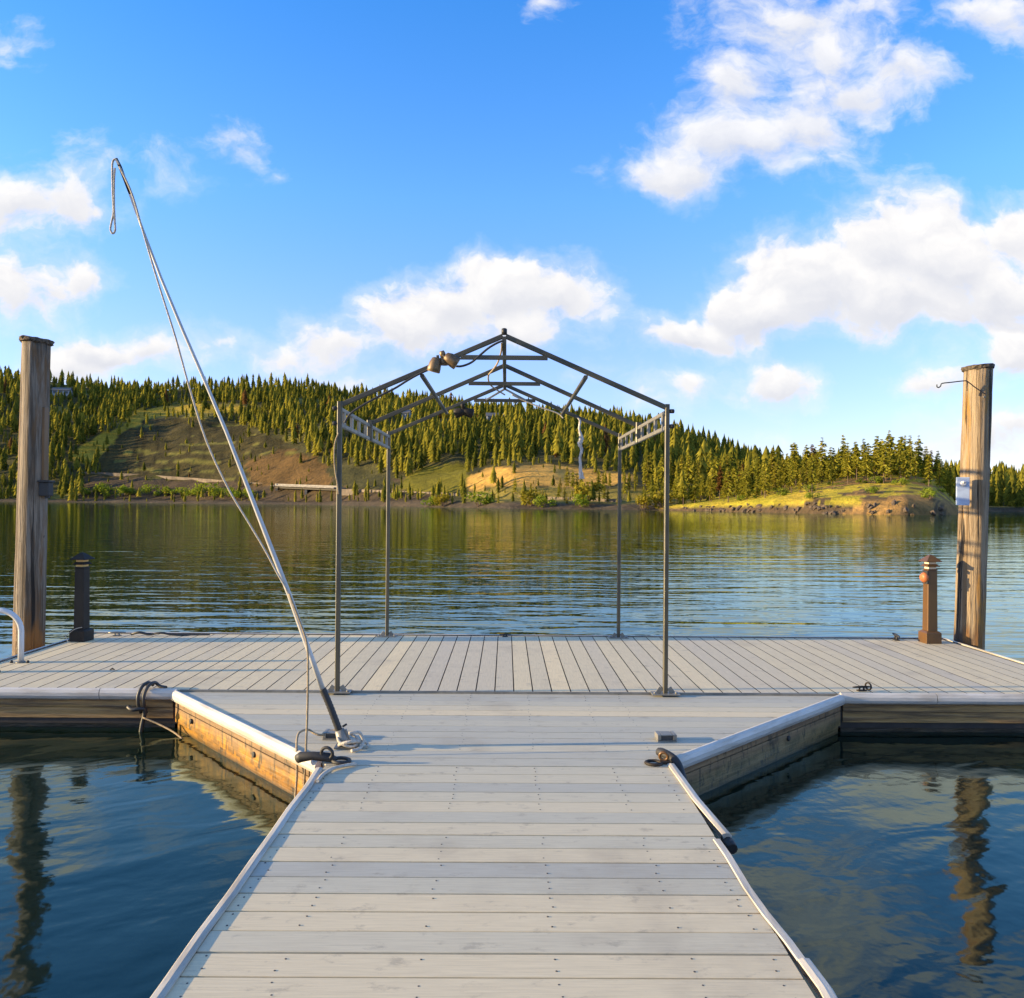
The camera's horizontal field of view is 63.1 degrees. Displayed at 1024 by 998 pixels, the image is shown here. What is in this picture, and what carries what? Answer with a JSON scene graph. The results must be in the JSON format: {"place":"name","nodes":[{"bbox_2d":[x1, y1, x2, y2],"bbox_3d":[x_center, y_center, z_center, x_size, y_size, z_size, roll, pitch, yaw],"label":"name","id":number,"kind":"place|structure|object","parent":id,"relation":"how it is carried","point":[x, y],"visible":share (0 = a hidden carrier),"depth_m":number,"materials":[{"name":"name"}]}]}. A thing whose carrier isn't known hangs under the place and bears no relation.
{"place":"outdoors","nodes":[
{"label":"outdoors","id":0,"kind":"place"},
{"bbox_2d":[82,472,258,483],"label":"hillside road","id":1,"kind":"structure","parent":0,"point":[172,478],"depth_m":588.47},
{"bbox_2d":[342,489,621,501],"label":"shore road","id":2,"kind":"structure","parent":0,"point":[346,492],"depth_m":364.20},
{"bbox_2d":[0,502,1023,997],"bbox_3d":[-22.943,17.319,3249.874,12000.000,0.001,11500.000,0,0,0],"label":"lake water","id":3,"kind":"structure","parent":0,"point":[880,864],"depth_m":6.24,"materials":[{"name":"blue liquid"}]},
{"bbox_2d":[12,335,54,655],"bbox_3d":[-5.129,0.647,8.898,0.378,4.752,0.333,0,0,0],"label":"piling","id":4,"kind":"object","parent":3,"relation":"in","point":[29,600],"visible":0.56,"depth_m":8.78,"materials":[{"name":"wood"}]},
{"bbox_2d":[41,407,48,479],"bbox_3d":[-4.972,-0.586,8.878,0.028,0.780,0.080,0,0,0],"label":"conduit board","id":5,"kind":"object","parent":4,"relation":"attached to","point":[45,423],"visible":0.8,"depth_m":8.86,"materials":[{"name":"grey wood"}]},
{"bbox_2d":[37,480,54,497],"bbox_3d":[-4.945,-0.102,8.853,0.121,0.192,0.125,0,0,0],"label":"socket box","id":6,"kind":"object","parent":4,"relation":"attached to","point":[46,488],"visible":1,"depth_m":8.81,"materials":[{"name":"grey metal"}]},
{"bbox_2d":[143,717,182,738],"bbox_3d":[-2.702,1.776,6.479,0.426,0.127,0.049,0,0,25],"label":"mooring rope","id":7,"kind":"object","parent":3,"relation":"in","point":[167,728],"visible":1,"depth_m":6.50,"materials":[{"name":"beige fabric"}]},
{"bbox_2d":[150,690,844,997],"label":"dock walkway","id":8,"kind":"structure","parent":3,"relation":"on","point":[499,846],"depth_m":3.61,"materials":[{"name":"wood"}]},
{"bbox_2d":[116,158,359,748],"bbox_3d":[-1.706,-0.287,5.170,1.536,3.640,0.110,0,0,0],"label":"mooring whip","id":9,"kind":"object","parent":8,"relation":"on","point":[341,733],"visible":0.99,"depth_m":5.15,"materials":[{"name":"grey metal"}]},
{"bbox_2d":[109,158,287,590],"bbox_3d":[-1.931,-0.770,5.145,1.130,2.668,0.032,0,0,0],"label":"whip line","id":10,"kind":"object","parent":9,"relation":"hanging from","point":[113,174],"visible":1,"depth_m":5.13,"materials":[{"name":"white fabric"}]},
{"bbox_2d":[288,593,308,786],"bbox_3d":[-1.285,1.195,5.063,0.072,1.226,0.251,1,0,-37],"label":"mooring line","id":11,"kind":"object","parent":9,"relation":"hanging from","point":[307,703],"visible":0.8,"depth_m":5.00,"materials":[{"name":"beige fabric"}]},
{"bbox_2d":[294,729,334,797],"bbox_3d":[-1.278,1.638,5.195,0.168,0.360,0.463,0,0,22],"label":"mooring line","id":12,"kind":"object","parent":8,"relation":"hanging from","point":[296,750],"visible":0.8,"depth_m":5.05,"materials":[{"name":"beige fabric"}]},
{"bbox_2d":[322,729,336,739],"bbox_3d":[-1.145,1.513,5.361,0.124,0.045,0.110,0,0,4],"label":"deck light","id":13,"kind":"object","parent":8,"relation":"on","point":[330,734],"visible":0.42,"depth_m":5.32,"materials":[{"name":"grey metal"}]},
{"bbox_2d":[316,762,356,782],"bbox_3d":[-1.002,1.522,4.662,0.083,0.021,0.348,0,0,27],"label":"rope tail","id":14,"kind":"object","parent":8,"relation":"on","point":[321,775],"visible":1,"depth_m":4.71},
{"bbox_2d":[336,730,368,751],"bbox_3d":[-0.986,1.483,5.142,0.188,0.119,0.160,0,0,31],"label":"rope coil","id":15,"kind":"object","parent":8,"relation":"on","point":[357,742],"visible":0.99,"depth_m":5.11,"materials":[{"name":"fabric"}]},
{"bbox_2d":[655,731,676,741],"bbox_3d":[0.990,1.530,5.376,0.128,0.045,0.114,0,0,0],"label":"deck light","id":16,"kind":"object","parent":8,"relation":"on","point":[665,736],"visible":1,"depth_m":5.33,"materials":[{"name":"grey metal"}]},
{"bbox_2d":[0,632,1023,732],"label":"dock platform","id":17,"kind":"structure","parent":3,"relation":"on","point":[947,685],"depth_m":7.46,"materials":[{"name":"wood"}]},
{"bbox_2d":[0,608,28,662],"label":"ladder handrail","id":18,"kind":"object","parent":17,"relation":"attached to","point":[15,617],"visible":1,"depth_m":7.68,"materials":[{"name":"grey metal"}]},
{"bbox_2d":[69,552,94,641],"bbox_3d":[-4.601,1.044,8.923,0.177,0.942,0.177,0,0,8],"label":"pedestal light","id":19,"kind":"object","parent":17,"relation":"on","point":[85,633],"visible":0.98,"depth_m":8.87,"materials":[{"name":"brown metal"}]},
{"bbox_2d":[126,681,166,731],"bbox_3d":[-2.904,1.763,6.619,0.286,0.619,0.147,1,0,-40],"label":"mooring line","id":20,"kind":"object","parent":17,"relation":"hanging from","point":[143,708],"visible":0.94,"depth_m":6.55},
{"bbox_2d":[131,631,209,635],"bbox_3d":[-3.804,1.494,9.271,0.858,0.057,0.062,0,0,-3],"label":"rope bundle","id":21,"kind":"object","parent":17,"relation":"on","point":[145,633],"visible":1,"depth_m":9.25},
{"bbox_2d":[327,328,679,695],"bbox_3d":[-0.082,0.101,7.999,2.820,2.897,2.870,0,0,0],"label":"canopy frame","id":22,"kind":"object","parent":17,"relation":"on","point":[638,429],"visible":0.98,"depth_m":6.80,"materials":[{"name":"grey metal"}]},
{"bbox_2d":[333,433,338,493],"bbox_3d":[-1.387,-0.281,6.591,0.051,0.489,0.013,0,0,0],"label":"power cable","id":23,"kind":"object","parent":22,"relation":"attached to","point":[334,463],"visible":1,"depth_m":6.59,"materials":[{"name":"beige rubber"}]},
{"bbox_2d":[344,369,427,422],"bbox_3d":[-0.975,-0.822,6.587,0.706,0.452,0.017,0,0,0],"label":"power cable","id":24,"kind":"object","parent":22,"relation":"attached to","point":[384,393],"visible":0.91,"depth_m":6.58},
{"bbox_2d":[427,350,460,373],"bbox_3d":[-0.536,-1.075,6.542,0.267,0.182,0.119,0,0,0],"label":"twin floodlight","id":25,"kind":"object","parent":22,"relation":"attached to","point":[436,363],"visible":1,"depth_m":6.50,"materials":[{"name":"beige metal"}]},
{"bbox_2d":[454,403,473,417],"bbox_3d":[-0.537,-0.988,9.327,0.226,0.164,0.112,0,0,0],"label":"twin floodlight","id":26,"kind":"object","parent":22,"relation":"attached to","point":[464,411],"visible":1,"depth_m":9.28,"materials":[{"name":"grey metal"}]},
{"bbox_2d":[456,340,503,367],"bbox_3d":[-0.271,-1.151,6.593,0.407,0.224,0.017,0,0,0],"label":"power cable","id":27,"kind":"object","parent":22,"relation":"hanging from","point":[481,353],"visible":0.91,"depth_m":6.59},
{"bbox_2d":[487,343,504,394],"bbox_3d":[-0.152,-1.198,7.941,0.176,0.097,2.532,0,0,0],"label":"power cable","id":28,"kind":"object","parent":22,"relation":"hanging from","point":[490,372],"visible":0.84,"depth_m":7.91,"materials":[{"name":"plastic"}]},
{"bbox_2d":[512,394,562,417],"bbox_3d":[0.287,-1.035,9.335,0.586,0.266,0.040,0,0,-3],"label":"power cable","id":29,"kind":"object","parent":22,"relation":"attached to","point":[537,405],"visible":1,"depth_m":9.33,"materials":[{"name":"plastic"}]},
{"bbox_2d":[576,417,584,478],"bbox_3d":[0.743,-0.569,9.330,0.145,0.688,0.036,0,0,0],"label":"hanging strap","id":30,"kind":"object","parent":22,"relation":"hanging from","point":[579,443],"visible":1,"depth_m":9.32,"materials":[{"name":"white fabric"}]},
{"bbox_2d":[918,555,941,643],"bbox_3d":[4.627,1.103,9.228,0.177,0.972,0.177,0,0,-3],"label":"pedestal light","id":31,"kind":"object","parent":17,"relation":"on","point":[929,633],"visible":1,"depth_m":9.17,"materials":[{"name":"brown metal"}]},
{"bbox_2d":[919,570,928,583],"bbox_3d":[4.547,0.863,9.208,0.069,0.145,0.121,0,0,0],"label":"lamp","id":32,"kind":"object","parent":31,"relation":"attached to","point":[924,576],"visible":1,"depth_m":9.17,"materials":[{"name":"glass"}]},
{"bbox_2d":[953,363,994,649],"bbox_3d":[5.137,0.798,9.309,0.466,4.614,0.334,0,0,0],"label":"piling","id":33,"kind":"object","parent":3,"relation":"in","point":[971,582],"visible":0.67,"depth_m":9.19,"materials":[{"name":"wood"}]},
{"bbox_2d":[936,380,985,397],"bbox_3d":[4.928,-1.207,9.158,0.552,0.192,0.036,0,0,0],"label":"wire hook","id":34,"kind":"object","parent":33,"relation":"attached to","point":[962,381],"visible":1,"depth_m":9.14,"materials":[{"name":"black metal"}]},
{"bbox_2d":[956,477,969,504],"bbox_3d":[4.945,-0.085,9.137,0.132,0.310,0.072,0,0,14],"label":"sign","id":35,"kind":"object","parent":33,"relation":"attached to","point":[962,490],"depth_m":9.14,"materials":[{"name":"white metal"}]},
{"bbox_2d":[0,377,1023,511],"bbox_3d":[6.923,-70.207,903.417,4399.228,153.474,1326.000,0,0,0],"label":"hillside","id":36,"kind":"structure","parent":0,"point":[285,465],"depth_m":550.39,"materials":[{"name":"plant"}]},
{"bbox_2d":[51,387,73,395],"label":"hill house","id":37,"kind":"structure","parent":36,"relation":"on","point":[55,389],"depth_m":838.72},
{"bbox_2d":[94,482,117,493],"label":"shore shrub","id":38,"kind":"object","parent":36,"relation":"on","point":[101,488],"visible":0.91,"depth_m":575.92,"materials":[{"name":"green plant"}]},
{"bbox_2d":[116,484,132,495],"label":"shore shrub","id":39,"kind":"object","parent":36,"relation":"on","point":[124,489],"visible":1,"depth_m":566.25,"materials":[{"name":"green plant"}]},
{"bbox_2d":[140,484,160,493],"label":"shore shrub","id":40,"kind":"object","parent":36,"relation":"on","point":[146,489],"visible":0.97,"depth_m":565.36,"materials":[{"name":"green plant"}]},
{"bbox_2d":[191,481,221,496],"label":"shore shrub","id":41,"kind":"object","parent":36,"relation":"on","point":[198,489],"visible":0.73,"depth_m":538.06,"materials":[{"name":"green plant"}]},
{"bbox_2d":[270,484,342,494],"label":"road bridge","id":42,"kind":"structure","parent":36,"relation":"on","point":[307,487],"depth_m":478.57,"materials":[{"name":"concrete"}]},
{"bbox_2d":[3,379,761,476],"bbox_3d":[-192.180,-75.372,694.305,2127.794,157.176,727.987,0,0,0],"label":"dying forest trees","id":43,"kind":"object","parent":36,"relation":"on","point":[245,399],"visible":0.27,"depth_m":656.51,"materials":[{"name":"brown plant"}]},
{"bbox_2d":[420,495,439,505],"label":"shore shrub","id":44,"kind":"object","parent":36,"relation":"on","point":[429,499],"visible":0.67,"depth_m":323.13,"materials":[{"name":"green plant"}]},
{"bbox_2d":[432,492,450,506],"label":"shore shrub","id":45,"kind":"object","parent":36,"relation":"on","point":[442,498],"visible":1,"depth_m":314.38,"materials":[{"name":"green plant"}]},
{"bbox_2d":[464,489,494,506],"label":"shore shrub","id":46,"kind":"object","parent":36,"relation":"on","point":[487,499],"visible":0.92,"depth_m":291.02,"materials":[{"name":"green plant"}]},
{"bbox_2d":[0,366,1023,507],"bbox_3d":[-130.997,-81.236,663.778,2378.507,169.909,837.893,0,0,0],"label":"hillside forest","id":47,"kind":"object","parent":36,"relation":"on","point":[560,434],"visible":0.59,"depth_m":552.12,"materials":[{"name":"green"}]},
{"bbox_2d":[519,487,540,505],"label":"shore shrub","id":48,"kind":"object","parent":36,"relation":"on","point":[528,496],"visible":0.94,"depth_m":265.74,"materials":[{"name":"green plant"}]},
{"bbox_2d":[532,494,556,506],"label":"shore shrub","id":49,"kind":"object","parent":36,"relation":"on","point":[538,501],"visible":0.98,"depth_m":262.41,"materials":[{"name":"green plant"}]},
{"bbox_2d":[571,492,590,506],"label":"shore shrub","id":50,"kind":"object","parent":36,"relation":"on","point":[581,502],"visible":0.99,"depth_m":253.75,"materials":[{"name":"green plant"}]},
{"bbox_2d":[572,478,604,504],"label":"shore shrub","id":51,"kind":"object","parent":36,"relation":"on","point":[585,490],"visible":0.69,"depth_m":258.76,"materials":[{"name":"green plant"}]},
{"bbox_2d":[635,493,652,509],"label":"shore shrub","id":52,"kind":"object","parent":36,"relation":"on","point":[646,501],"visible":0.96,"depth_m":244.58,"materials":[{"name":"green plant"}]},
{"bbox_2d":[642,455,654,489],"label":"conifer tree","id":53,"kind":"object","parent":36,"relation":"on","point":[647,476],"visible":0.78,"depth_m":288.42,"materials":[{"name":"green plant"}]},
{"bbox_2d":[656,454,663,486],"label":"conifer tree","id":54,"kind":"object","parent":36,"relation":"on","point":[661,474],"visible":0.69,"depth_m":285.82,"materials":[{"name":"green plant"}]},
{"bbox_2d":[649,488,675,507],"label":"shore shrub","id":55,"kind":"object","parent":36,"relation":"on","point":[660,498],"visible":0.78,"depth_m":244.48,"materials":[{"name":"green plant"}]},
{"bbox_2d":[684,455,694,489],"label":"conifer tree","id":56,"kind":"object","parent":36,"relation":"on","point":[688,468],"visible":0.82,"depth_m":282.84,"materials":[{"name":"green plant"}]},
{"bbox_2d":[705,452,712,480],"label":"conifer tree","id":57,"kind":"object","parent":36,"relation":"on","point":[709,465],"visible":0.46,"depth_m":298.17,"materials":[{"name":"green plant"}]},
{"bbox_2d":[0,0,1023,473],"label":"sky","id":58,"kind":"structure","parent":0,"point":[783,223],"materials":[{"name":"blue"}]},
{"bbox_2d":[656,475,957,514],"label":"headland","id":59,"kind":"structure","parent":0,"point":[852,496],"depth_m":190.91,"materials":[{"name":"plant"}]},
{"bbox_2d":[689,475,700,502],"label":"conifer tree","id":60,"kind":"object","parent":59,"relation":"on","point":[695,485],"visible":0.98,"depth_m":240.86,"materials":[{"name":"green plant"}]},
{"bbox_2d":[706,479,714,501],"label":"conifer tree","id":61,"kind":"object","parent":59,"relation":"on","point":[711,486],"visible":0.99,"depth_m":234.87,"materials":[{"name":"green plant"}]},
{"bbox_2d":[710,456,719,495],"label":"conifer tree","id":62,"kind":"object","parent":59,"relation":"on","point":[715,465],"visible":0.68,"depth_m":273.93,"materials":[{"name":"green plant"}]},
{"bbox_2d":[714,466,723,498],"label":"conifer tree","id":63,"kind":"object","parent":59,"relation":"on","point":[720,482],"visible":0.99,"depth_m":242.74,"materials":[{"name":"brown plant"}]},
{"bbox_2d":[720,471,733,501],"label":"conifer tree","id":64,"kind":"object","parent":59,"relation":"on","point":[728,492],"visible":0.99,"depth_m":222.58,"materials":[{"name":"green plant"}]},
{"bbox_2d":[731,467,738,496],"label":"conifer tree","id":65,"kind":"object","parent":59,"relation":"on","point":[732,476],"visible":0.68,"depth_m":241.93,"materials":[{"name":"green plant"}]},
{"bbox_2d":[738,468,751,495],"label":"conifer tree","id":66,"kind":"object","parent":59,"relation":"on","point":[745,478],"visible":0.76,"depth_m":220.56,"materials":[{"name":"green plant"}]},
{"bbox_2d":[749,456,756,487],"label":"conifer tree","id":67,"kind":"object","parent":59,"relation":"on","point":[753,467],"visible":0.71,"depth_m":252.66,"materials":[{"name":"green plant"}]},
{"bbox_2d":[751,476,761,495],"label":"conifer tree","id":68,"kind":"object","parent":59,"relation":"on","point":[756,484],"visible":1,"depth_m":216.71,"materials":[{"name":"green plant"}]},
{"bbox_2d":[753,457,763,483],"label":"conifer tree","id":69,"kind":"object","parent":59,"relation":"on","point":[757,469],"visible":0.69,"depth_m":246.91,"materials":[{"name":"green plant"}]},
{"bbox_2d":[757,459,764,494],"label":"conifer tree","id":70,"kind":"object","parent":59,"relation":"on","point":[761,479],"visible":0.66,"depth_m":219.58,"materials":[{"name":"green plant"}]},
{"bbox_2d":[760,463,769,497],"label":"conifer tree","id":71,"kind":"object","parent":59,"relation":"on","point":[765,482],"visible":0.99,"depth_m":210.98,"materials":[{"name":"green plant"}]},
{"bbox_2d":[766,447,776,488],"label":"conifer tree","id":72,"kind":"object","parent":59,"relation":"on","point":[773,460],"visible":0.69,"depth_m":243.74,"materials":[{"name":"green plant"}]},
{"bbox_2d":[770,463,778,493],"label":"conifer tree","id":73,"kind":"object","parent":59,"relation":"on","point":[774,479],"visible":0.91,"depth_m":217.53,"materials":[{"name":"green plant"}]},
{"bbox_2d":[782,462,788,485],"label":"conifer tree","id":74,"kind":"object","parent":59,"relation":"on","point":[785,476],"visible":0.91,"depth_m":226.26,"materials":[{"name":"green plant"}]},
{"bbox_2d":[787,462,795,492],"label":"conifer tree","id":75,"kind":"object","parent":59,"relation":"on","point":[791,484],"visible":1,"depth_m":209.89,"materials":[{"name":"green plant"}]},
{"bbox_2d":[789,443,801,484],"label":"conifer tree","id":76,"kind":"object","parent":59,"relation":"on","point":[793,455],"visible":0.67,"depth_m":241.87,"materials":[{"name":"green plant"}]},
{"bbox_2d":[800,445,809,481],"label":"conifer tree","id":77,"kind":"object","parent":59,"relation":"on","point":[805,458],"visible":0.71,"depth_m":232.24,"materials":[{"name":"green plant"}]},
{"bbox_2d":[807,453,818,491],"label":"conifer tree","id":78,"kind":"object","parent":59,"relation":"on","point":[811,474],"visible":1,"depth_m":201.40,"materials":[{"name":"green plant"}]},
{"bbox_2d":[817,437,828,480],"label":"conifer tree","id":79,"kind":"object","parent":59,"relation":"on","point":[820,456],"visible":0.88,"depth_m":226.77,"materials":[{"name":"green plant"}]},
{"bbox_2d":[824,462,830,481],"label":"conifer tree","id":80,"kind":"object","parent":59,"relation":"on","point":[827,476],"visible":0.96,"depth_m":212.38,"materials":[{"name":"green plant"}]},
{"bbox_2d":[828,463,835,484],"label":"conifer tree","id":81,"kind":"object","parent":59,"relation":"on","point":[833,476],"visible":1,"depth_m":207.67,"materials":[{"name":"green plant"}]},
{"bbox_2d":[830,448,840,476],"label":"conifer tree","id":82,"kind":"object","parent":59,"relation":"on","point":[834,460],"visible":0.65,"depth_m":226.58,"materials":[{"name":"green plant"}]},
{"bbox_2d":[837,434,848,472],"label":"conifer tree","id":83,"kind":"object","parent":59,"relation":"on","point":[841,454],"visible":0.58,"depth_m":227.76,"materials":[{"name":"green plant"}]},
{"bbox_2d":[842,455,854,483],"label":"conifer tree","id":84,"kind":"object","parent":59,"relation":"on","point":[848,472],"visible":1,"depth_m":206.22,"materials":[{"name":"green plant"}]},
{"bbox_2d":[853,445,861,479],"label":"conifer tree","id":85,"kind":"object","parent":59,"relation":"on","point":[856,464],"visible":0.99,"depth_m":214.17,"materials":[{"name":"green plant"}]},
{"bbox_2d":[858,439,867,477],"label":"conifer tree","id":86,"kind":"object","parent":59,"relation":"on","point":[864,449],"visible":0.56,"depth_m":219.45,"materials":[{"name":"green plant"}]},
{"bbox_2d":[860,454,872,480],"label":"conifer tree","id":87,"kind":"object","parent":59,"relation":"on","point":[866,472],"visible":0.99,"depth_m":202.49,"materials":[{"name":"green plant"}]},
{"bbox_2d":[858,443,877,478],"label":"conifer tree","id":88,"kind":"object","parent":59,"relation":"on","point":[868,453],"visible":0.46,"depth_m":210.30,"materials":[{"name":"green plant"}]},
{"bbox_2d":[871,444,880,477],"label":"conifer tree","id":89,"kind":"object","parent":59,"relation":"on","point":[875,467],"visible":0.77,"depth_m":213.46,"materials":[{"name":"green plant"}]},
{"bbox_2d":[871,436,881,475],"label":"conifer tree","id":90,"kind":"object","parent":59,"relation":"on","point":[878,444],"visible":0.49,"depth_m":226.09,"materials":[{"name":"green plant"}]},
{"bbox_2d":[877,445,891,482],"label":"conifer tree","id":91,"kind":"object","parent":59,"relation":"on","point":[884,467],"visible":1,"depth_m":199.71,"materials":[{"name":"green plant"}]},
{"bbox_2d":[883,431,896,467],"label":"conifer tree","id":92,"kind":"object","parent":59,"relation":"on","point":[889,439],"visible":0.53,"depth_m":215.21,"materials":[{"name":"green plant"}]},
{"bbox_2d":[887,448,894,480],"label":"conifer tree","id":93,"kind":"object","parent":59,"relation":"on","point":[890,454],"visible":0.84,"depth_m":201.60,"materials":[{"name":"green plant"}]},
{"bbox_2d":[893,437,905,476],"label":"conifer tree","id":94,"kind":"object","parent":59,"relation":"on","point":[903,446],"visible":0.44,"depth_m":213.16,"materials":[{"name":"green plant"}]},
{"bbox_2d":[895,442,904,479],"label":"conifer tree","id":95,"kind":"object","parent":59,"relation":"on","point":[899,457],"visible":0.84,"depth_m":204.67,"materials":[{"name":"green plant"}]},
{"bbox_2d":[891,477,909,484],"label":"shore shrub","id":96,"kind":"object","parent":59,"relation":"on","point":[902,481],"visible":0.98,"depth_m":194.08,"materials":[{"name":"green plant"}]},
{"bbox_2d":[897,450,911,477],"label":"conifer tree","id":97,"kind":"object","parent":59,"relation":"on","point":[905,472],"visible":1,"depth_m":198.75,"materials":[{"name":"green plant"}]},
{"bbox_2d":[908,446,915,478],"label":"conifer tree","id":98,"kind":"object","parent":59,"relation":"on","point":[910,451],"visible":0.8,"depth_m":207.15,"materials":[{"name":"green plant"}]},
{"bbox_2d":[911,449,920,478],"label":"conifer tree","id":99,"kind":"object","parent":59,"relation":"on","point":[916,462],"visible":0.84,"depth_m":209.76,"materials":[{"name":"green plant"}]},
{"bbox_2d":[913,436,922,476],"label":"conifer tree","id":100,"kind":"object","parent":59,"relation":"on","point":[919,448],"visible":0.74,"depth_m":225.72,"materials":[{"name":"green plant"}]},
{"bbox_2d":[920,490,935,498],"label":"shore shrub","id":101,"kind":"object","parent":59,"relation":"on","point":[929,494],"visible":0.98,"depth_m":175.67,"materials":[{"name":"green plant"}]},
{"bbox_2d":[924,454,935,485],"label":"conifer tree","id":102,"kind":"object","parent":59,"relation":"on","point":[929,471],"visible":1,"depth_m":196.67,"materials":[{"name":"green plant"}]},
{"bbox_2d":[935,463,943,487],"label":"conifer tree","id":103,"kind":"object","parent":59,"relation":"on","point":[939,477],"visible":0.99,"depth_m":203.53,"materials":[{"name":"green plant"}]},
{"bbox_2d":[944,465,955,496],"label":"conifer tree","id":104,"kind":"object","parent":59,"relation":"on","point":[951,477],"visible":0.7,"depth_m":214.85,"materials":[{"name":"green plant"}]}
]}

